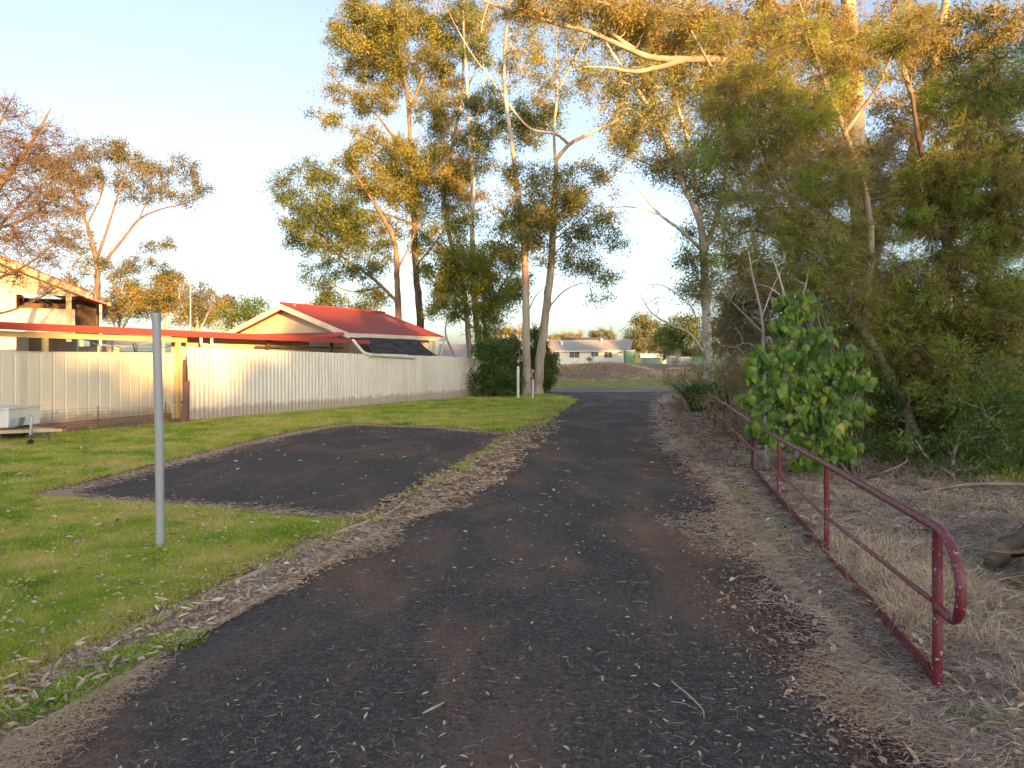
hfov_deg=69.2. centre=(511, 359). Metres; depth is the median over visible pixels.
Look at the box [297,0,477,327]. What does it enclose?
gum tree
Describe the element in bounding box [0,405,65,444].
box trailer
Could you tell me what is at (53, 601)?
lawn leaves
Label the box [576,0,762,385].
gum tree
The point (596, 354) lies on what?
window
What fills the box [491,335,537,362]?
brick house
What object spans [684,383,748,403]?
strappy plant
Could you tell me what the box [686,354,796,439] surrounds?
wild bush
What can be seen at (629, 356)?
green garden shed
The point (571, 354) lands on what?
window
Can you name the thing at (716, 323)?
distant tree
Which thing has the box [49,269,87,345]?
background tree
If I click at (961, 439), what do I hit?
wild bush
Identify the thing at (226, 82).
sky
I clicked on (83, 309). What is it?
gabled house
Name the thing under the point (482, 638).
fallen leaves
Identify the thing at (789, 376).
dense bush
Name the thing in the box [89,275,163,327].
background tree
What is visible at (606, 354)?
window
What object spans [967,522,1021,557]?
fallen branch
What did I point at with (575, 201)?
gum tree
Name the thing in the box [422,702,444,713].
fallen twig
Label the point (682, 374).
wild bush
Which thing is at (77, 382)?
sheet fence
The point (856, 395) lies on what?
dense bush
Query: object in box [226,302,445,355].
red roofed shed
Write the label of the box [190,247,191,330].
antenna mast
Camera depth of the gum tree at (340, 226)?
40.46 m
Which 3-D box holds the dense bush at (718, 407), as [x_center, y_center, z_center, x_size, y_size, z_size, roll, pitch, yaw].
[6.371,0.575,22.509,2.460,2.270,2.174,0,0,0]
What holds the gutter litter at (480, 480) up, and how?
on the gutter
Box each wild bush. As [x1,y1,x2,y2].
[652,346,719,405]
[680,331,768,424]
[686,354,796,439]
[816,314,957,440]
[881,412,1021,488]
[924,353,1023,476]
[999,320,1023,443]
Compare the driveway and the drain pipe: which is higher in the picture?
the drain pipe
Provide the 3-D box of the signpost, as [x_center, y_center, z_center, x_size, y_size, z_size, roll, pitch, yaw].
[-2.965,0.617,6.248,0.112,2.166,0.123,0,0,0]
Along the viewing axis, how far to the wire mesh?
17.55 m
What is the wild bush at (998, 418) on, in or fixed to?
on the ground at (624, 382)
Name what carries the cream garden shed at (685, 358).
on the ground at (624, 382)
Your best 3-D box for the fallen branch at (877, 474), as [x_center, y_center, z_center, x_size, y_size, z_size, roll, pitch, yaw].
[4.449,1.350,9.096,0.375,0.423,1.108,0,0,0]
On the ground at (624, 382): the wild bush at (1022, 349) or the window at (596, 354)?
the wild bush at (1022, 349)
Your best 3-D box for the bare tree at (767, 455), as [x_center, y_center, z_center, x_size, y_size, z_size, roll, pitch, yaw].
[3.320,-0.006,10.689,0.950,3.203,0.611,0,0,42]
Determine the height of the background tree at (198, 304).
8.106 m
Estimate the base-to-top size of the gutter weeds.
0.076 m
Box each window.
[569,352,579,357]
[591,352,598,356]
[604,352,611,357]
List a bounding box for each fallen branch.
[865,457,907,479]
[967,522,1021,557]
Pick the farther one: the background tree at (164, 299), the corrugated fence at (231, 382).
the background tree at (164, 299)
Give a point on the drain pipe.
(377, 355)
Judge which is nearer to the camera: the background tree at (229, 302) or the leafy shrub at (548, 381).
the leafy shrub at (548, 381)
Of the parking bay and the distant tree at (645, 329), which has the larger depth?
the distant tree at (645, 329)
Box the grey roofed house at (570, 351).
[546,338,633,363]
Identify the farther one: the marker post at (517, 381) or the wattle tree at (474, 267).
the wattle tree at (474, 267)
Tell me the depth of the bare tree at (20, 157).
15.94 m
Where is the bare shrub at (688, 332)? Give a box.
[640,284,759,382]
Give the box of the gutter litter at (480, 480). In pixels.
[0,402,568,749]
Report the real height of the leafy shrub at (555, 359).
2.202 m
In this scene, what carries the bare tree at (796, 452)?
on the ground at (624, 382)
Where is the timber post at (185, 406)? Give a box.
[181,366,189,420]
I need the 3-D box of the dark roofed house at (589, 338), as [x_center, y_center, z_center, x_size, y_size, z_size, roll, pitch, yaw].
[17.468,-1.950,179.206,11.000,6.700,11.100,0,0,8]
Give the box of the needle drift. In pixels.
[0,408,1023,767]
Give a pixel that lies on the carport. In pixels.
(177, 339)
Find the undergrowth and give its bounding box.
[733,393,1023,487]
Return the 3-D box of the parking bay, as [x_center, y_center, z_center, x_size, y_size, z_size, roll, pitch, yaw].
[-2.836,1.588,12.812,4.856,0.001,10.392,0,0,9]
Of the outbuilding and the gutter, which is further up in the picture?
the outbuilding
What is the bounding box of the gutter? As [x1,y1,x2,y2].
[0,427,539,742]
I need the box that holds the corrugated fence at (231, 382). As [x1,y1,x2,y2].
[183,347,473,419]
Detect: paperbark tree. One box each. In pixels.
[657,0,958,452]
[692,123,934,438]
[820,53,1023,462]
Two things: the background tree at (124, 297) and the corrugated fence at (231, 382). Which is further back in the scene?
the background tree at (124, 297)
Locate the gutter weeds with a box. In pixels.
[0,395,577,733]
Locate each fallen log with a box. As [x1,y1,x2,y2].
[973,548,1023,590]
[983,524,1023,570]
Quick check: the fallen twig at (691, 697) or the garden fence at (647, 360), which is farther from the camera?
the garden fence at (647, 360)
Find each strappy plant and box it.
[657,379,739,412]
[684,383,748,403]
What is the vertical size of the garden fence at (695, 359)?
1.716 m
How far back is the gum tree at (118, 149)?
43.80 m
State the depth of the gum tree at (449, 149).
44.27 m
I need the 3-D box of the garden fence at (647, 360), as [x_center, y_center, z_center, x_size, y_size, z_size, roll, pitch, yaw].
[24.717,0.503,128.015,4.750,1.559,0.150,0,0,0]
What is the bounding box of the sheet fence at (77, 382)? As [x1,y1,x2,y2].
[0,351,174,428]
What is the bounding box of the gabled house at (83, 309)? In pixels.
[0,255,110,352]
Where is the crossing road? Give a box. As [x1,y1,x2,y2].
[139,388,790,393]
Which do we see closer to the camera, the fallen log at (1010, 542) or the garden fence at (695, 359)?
the fallen log at (1010, 542)
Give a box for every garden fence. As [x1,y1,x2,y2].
[642,358,665,363]
[692,357,737,364]
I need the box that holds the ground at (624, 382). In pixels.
[0,354,1023,764]
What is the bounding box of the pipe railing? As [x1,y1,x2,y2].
[708,392,966,688]
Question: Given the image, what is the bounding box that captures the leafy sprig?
[1003,446,1023,475]
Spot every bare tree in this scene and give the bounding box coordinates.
[0,79,106,316]
[714,249,782,469]
[755,246,808,456]
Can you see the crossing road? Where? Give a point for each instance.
(610, 389)
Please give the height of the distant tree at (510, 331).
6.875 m
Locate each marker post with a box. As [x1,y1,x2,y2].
[517,366,518,397]
[532,379,533,398]
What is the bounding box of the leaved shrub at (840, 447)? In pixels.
[739,286,877,474]
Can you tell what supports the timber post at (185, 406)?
on the ground at (624, 382)
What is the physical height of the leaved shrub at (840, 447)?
2.598 m
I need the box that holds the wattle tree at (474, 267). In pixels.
[401,203,539,363]
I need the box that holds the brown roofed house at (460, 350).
[438,344,507,373]
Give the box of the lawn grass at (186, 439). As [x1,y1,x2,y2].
[0,393,1021,731]
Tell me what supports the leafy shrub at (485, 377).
on the ground at (624, 382)
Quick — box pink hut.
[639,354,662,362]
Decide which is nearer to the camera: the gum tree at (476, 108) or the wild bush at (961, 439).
the wild bush at (961, 439)
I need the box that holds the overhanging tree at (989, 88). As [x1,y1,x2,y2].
[912,0,1023,142]
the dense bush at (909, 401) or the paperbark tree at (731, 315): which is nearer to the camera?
the dense bush at (909, 401)
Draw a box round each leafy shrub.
[463,333,526,396]
[491,322,558,393]
[545,350,562,391]
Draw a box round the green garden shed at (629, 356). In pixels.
[623,350,634,363]
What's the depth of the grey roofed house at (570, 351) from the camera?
119.64 m
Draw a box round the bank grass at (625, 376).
[531,361,789,380]
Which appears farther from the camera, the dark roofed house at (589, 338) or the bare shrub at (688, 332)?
the dark roofed house at (589, 338)
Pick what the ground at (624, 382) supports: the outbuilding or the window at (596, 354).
the outbuilding
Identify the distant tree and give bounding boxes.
[497,323,521,334]
[548,329,583,339]
[587,326,617,339]
[619,311,665,357]
[649,311,702,360]
[693,315,754,355]
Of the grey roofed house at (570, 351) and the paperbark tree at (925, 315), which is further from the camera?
the grey roofed house at (570, 351)
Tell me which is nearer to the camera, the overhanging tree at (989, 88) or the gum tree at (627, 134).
the overhanging tree at (989, 88)
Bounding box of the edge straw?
[35,423,507,518]
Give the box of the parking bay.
[46,424,505,519]
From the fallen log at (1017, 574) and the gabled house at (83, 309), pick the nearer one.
the fallen log at (1017, 574)
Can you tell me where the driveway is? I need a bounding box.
[0,392,1005,767]
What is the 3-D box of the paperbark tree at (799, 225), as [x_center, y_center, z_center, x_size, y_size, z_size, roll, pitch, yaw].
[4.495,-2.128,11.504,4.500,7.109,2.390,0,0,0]
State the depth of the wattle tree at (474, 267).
39.35 m
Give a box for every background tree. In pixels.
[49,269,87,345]
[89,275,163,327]
[119,259,198,352]
[168,279,220,330]
[194,289,240,332]
[202,293,273,331]
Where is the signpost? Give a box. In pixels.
[151,304,164,545]
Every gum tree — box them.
[7,127,219,345]
[256,150,419,319]
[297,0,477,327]
[414,0,503,384]
[437,0,570,387]
[445,0,692,394]
[480,0,577,394]
[482,0,1023,425]
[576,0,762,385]
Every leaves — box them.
[0,397,556,665]
[2,398,1023,767]
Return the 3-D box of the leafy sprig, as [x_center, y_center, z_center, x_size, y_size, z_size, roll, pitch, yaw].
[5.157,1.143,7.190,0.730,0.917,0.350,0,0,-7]
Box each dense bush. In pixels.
[685,343,749,411]
[738,330,842,423]
[786,307,935,462]
[837,363,993,470]
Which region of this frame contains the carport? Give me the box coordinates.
[0,321,369,417]
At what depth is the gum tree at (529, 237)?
32.35 m
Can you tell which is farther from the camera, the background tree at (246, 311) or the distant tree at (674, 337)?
the distant tree at (674, 337)
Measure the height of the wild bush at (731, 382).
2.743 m
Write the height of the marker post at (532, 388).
0.900 m
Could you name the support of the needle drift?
on the driveway
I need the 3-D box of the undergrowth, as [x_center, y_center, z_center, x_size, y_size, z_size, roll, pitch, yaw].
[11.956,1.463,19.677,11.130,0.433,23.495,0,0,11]
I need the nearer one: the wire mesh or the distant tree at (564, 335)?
the wire mesh
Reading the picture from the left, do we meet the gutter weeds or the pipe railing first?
the gutter weeds
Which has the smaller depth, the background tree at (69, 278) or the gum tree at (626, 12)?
the gum tree at (626, 12)
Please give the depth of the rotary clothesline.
25.00 m
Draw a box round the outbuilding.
[30,333,151,353]
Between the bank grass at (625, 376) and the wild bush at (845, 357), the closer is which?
the wild bush at (845, 357)
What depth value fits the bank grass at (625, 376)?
63.12 m
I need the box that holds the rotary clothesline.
[93,343,170,353]
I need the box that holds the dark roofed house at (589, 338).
[561,337,606,339]
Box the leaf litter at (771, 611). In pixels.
[646,396,1023,767]
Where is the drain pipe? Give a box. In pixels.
[351,339,415,358]
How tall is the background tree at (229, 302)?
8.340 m
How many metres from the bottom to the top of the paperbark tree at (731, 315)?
6.160 m
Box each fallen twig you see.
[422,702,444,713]
[671,680,704,717]
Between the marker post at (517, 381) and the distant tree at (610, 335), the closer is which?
the marker post at (517, 381)
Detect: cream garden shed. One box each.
[666,356,676,364]
[675,357,691,364]
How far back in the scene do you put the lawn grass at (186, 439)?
6.97 m
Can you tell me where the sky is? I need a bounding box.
[0,0,1023,353]
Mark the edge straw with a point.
(183, 462)
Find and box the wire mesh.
[33,402,168,426]
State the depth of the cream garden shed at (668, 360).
104.00 m

